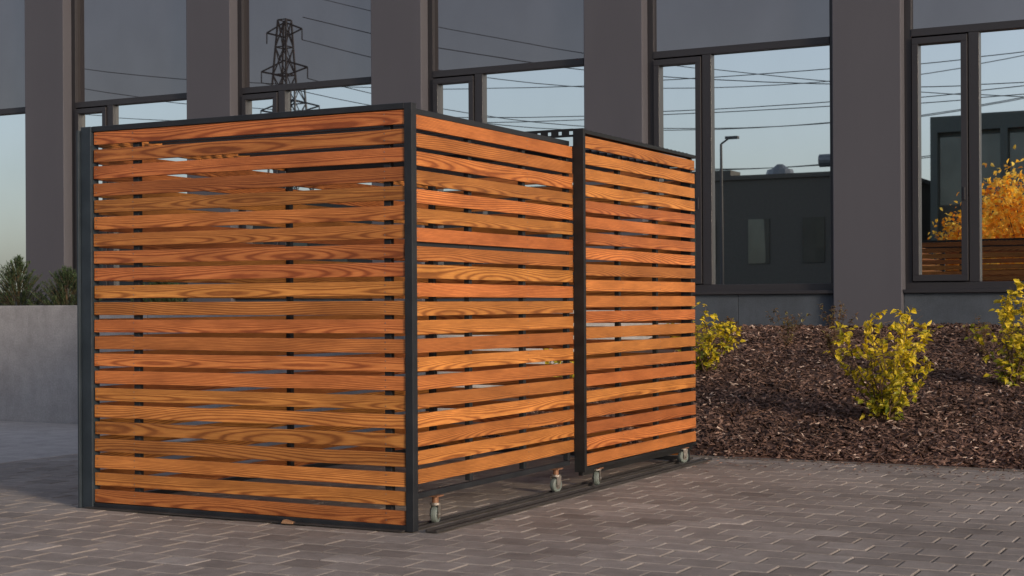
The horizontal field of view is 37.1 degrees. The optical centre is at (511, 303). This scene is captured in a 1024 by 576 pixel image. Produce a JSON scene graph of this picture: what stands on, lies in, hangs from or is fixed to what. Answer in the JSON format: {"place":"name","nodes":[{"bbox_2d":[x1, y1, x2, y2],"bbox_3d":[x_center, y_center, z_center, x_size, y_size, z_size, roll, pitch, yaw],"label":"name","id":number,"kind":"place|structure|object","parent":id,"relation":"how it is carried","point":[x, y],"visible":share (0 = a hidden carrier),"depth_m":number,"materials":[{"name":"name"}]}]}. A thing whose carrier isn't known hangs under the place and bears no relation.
{"place":"outdoors","nodes":[
{"label":"outdoors","id":0,"kind":"place"},
{"bbox_2d":[0,421,198,463],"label":"concrete path","id":1,"kind":"structure","parent":0,"point":[22,441],"depth_m":13.27,"materials":[{"name":"grey concrete"}]},
{"bbox_2d":[0,439,1023,575],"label":"block pavement","id":2,"kind":"structure","parent":0,"point":[724,518],"depth_m":7.89,"materials":[{"name":"concrete"}]},
{"bbox_2d":[76,102,711,532],"bbox_3d":[-0.523,0.038,10.085,2.380,2.266,4.100,0,0,28],"label":"slatted bin shelter","id":3,"kind":"object","parent":2,"relation":"on","point":[168,372],"visible":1,"depth_m":8.64,"materials":[{"name":"brown wood"}]},
{"bbox_2d":[25,0,1005,326],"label":"facade piers","id":4,"kind":"structure","parent":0,"point":[869,262],"depth_m":19.67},
{"bbox_2d":[0,0,1023,299],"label":"window frames","id":5,"kind":"structure","parent":4,"relation":"attached to","point":[968,278],"depth_m":19.20,"materials":[{"name":"paint"}]},
{"bbox_2d":[0,28,1023,291],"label":"vision glass","id":6,"kind":"object","parent":5,"relation":"attached to","point":[770,166],"visible":0.49,"depth_m":18.88,"materials":[{"name":"clear glass"}]},
{"bbox_2d":[0,0,1023,108],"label":"tinted glass","id":7,"kind":"object","parent":5,"relation":"in","point":[130,48],"visible":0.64,"depth_m":21.82,"materials":[{"name":"grey glass"}]},
{"bbox_2d":[3,292,1023,325],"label":"plinth tiles","id":8,"kind":"object","parent":4,"relation":"attached to","point":[939,308],"visible":0.21,"depth_m":18.58,"materials":[{"name":"grey tile"}]},
{"label":"ground","id":9,"kind":"structure","parent":0,"visible":0},
{"bbox_2d":[0,305,678,431],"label":"concrete retaining wall","id":10,"kind":"structure","parent":9,"relation":"on","point":[38,366],"depth_m":15.31,"materials":[{"name":"grey concrete"}]},
{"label":"planter soil","id":11,"kind":"structure","parent":10,"relation":"in","visible":0},
{"bbox_2d":[0,254,55,305],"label":"dwarf pine","id":12,"kind":"object","parent":11,"relation":"on","point":[11,277],"visible":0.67,"depth_m":16.63,"materials":[{"name":"green plant"}]},
{"bbox_2d":[26,265,102,305],"bbox_3d":[-4.771,-0.118,16.306,0.858,0.605,0.850,0,0,-30],"label":"dwarf pine","id":13,"kind":"object","parent":11,"relation":"on","point":[66,276],"visible":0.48,"depth_m":16.24,"materials":[{"name":"green plant"}]},
{"bbox_2d":[129,282,191,301],"bbox_3d":[-3.685,-0.111,16.067,0.674,0.513,0.664,0,0,28],"label":"dwarf pine","id":14,"kind":"object","parent":11,"relation":"on","point":[163,299],"visible":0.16,"depth_m":15.97,"materials":[{"name":"green plant"}]},
{"bbox_2d":[447,445,1023,471],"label":"bed edging","id":15,"kind":"object","parent":9,"relation":"on","point":[923,466],"visible":0.22,"depth_m":11.02,"materials":[{"name":"concrete"}]},
{"bbox_2d":[451,322,1023,484],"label":"mulch bed","id":16,"kind":"object","parent":9,"relation":"on","point":[762,391],"visible":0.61,"depth_m":12.96,"materials":[{"name":"brown wood"}]},
{"bbox_2d":[543,349,573,387],"bbox_3d":[0.531,0.581,14.411,0.610,0.642,0.686,0,0,-29],"label":"yellow shrub","id":17,"kind":"object","parent":16,"relation":"on","point":[554,362],"visible":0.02,"depth_m":14.26,"materials":[{"name":"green plant"}]},
{"bbox_2d":[667,302,744,371],"bbox_3d":[1.945,0.283,15.312,0.684,0.863,0.768,0,0,-32],"label":"yellow shrub","id":18,"kind":"object","parent":16,"relation":"on","point":[703,361],"visible":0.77,"depth_m":15.27,"materials":[{"name":"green plant"}]},
{"bbox_2d":[720,316,737,335],"bbox_3d":[2.455,0.284,17.424,0.228,0.304,0.261,0,0,-10],"label":"dry weed","id":19,"kind":"object","parent":16,"relation":"on","point":[731,320],"visible":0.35,"depth_m":17.43,"materials":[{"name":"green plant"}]},
{"bbox_2d":[765,308,810,345],"bbox_3d":[3.055,0.261,16.700,0.503,0.439,0.356,0,0,28],"label":"dry weed","id":20,"kind":"object","parent":16,"relation":"on","point":[788,340],"visible":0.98,"depth_m":16.70,"materials":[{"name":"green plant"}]},
{"bbox_2d":[820,329,842,355],"bbox_3d":[3.383,0.404,15.732,0.286,0.305,0.354,0,0,-31],"label":"dry weed","id":21,"kind":"object","parent":16,"relation":"on","point":[829,339],"visible":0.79,"depth_m":15.76,"materials":[{"name":"brown plant"}]},
{"bbox_2d":[817,300,858,337],"bbox_3d":[3.638,0.197,17.083,0.370,0.486,0.355,0,0,-18],"label":"dry weed","id":22,"kind":"object","parent":16,"relation":"on","point":[832,316],"visible":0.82,"depth_m":17.14,"materials":[{"name":"brown plant"}]},
{"bbox_2d":[823,307,942,420],"bbox_3d":[3.019,0.500,12.388,0.808,0.978,0.920,0,0,39],"label":"yellow shrub","id":23,"kind":"object","parent":16,"relation":"on","point":[891,402],"visible":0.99,"depth_m":12.26,"materials":[{"name":"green plant"}]},
{"bbox_2d":[962,317,1004,354],"bbox_3d":[4.862,0.328,15.503,0.487,0.457,0.348,0,0,-18],"label":"dry weed","id":24,"kind":"object","parent":16,"relation":"on","point":[983,332],"visible":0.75,"depth_m":15.46,"materials":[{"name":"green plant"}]},
{"bbox_2d":[964,279,1023,385],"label":"yellow shrub","id":25,"kind":"object","parent":16,"relation":"on","point":[1012,343],"visible":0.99,"depth_m":13.46,"materials":[{"name":"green plant"}]}
]}

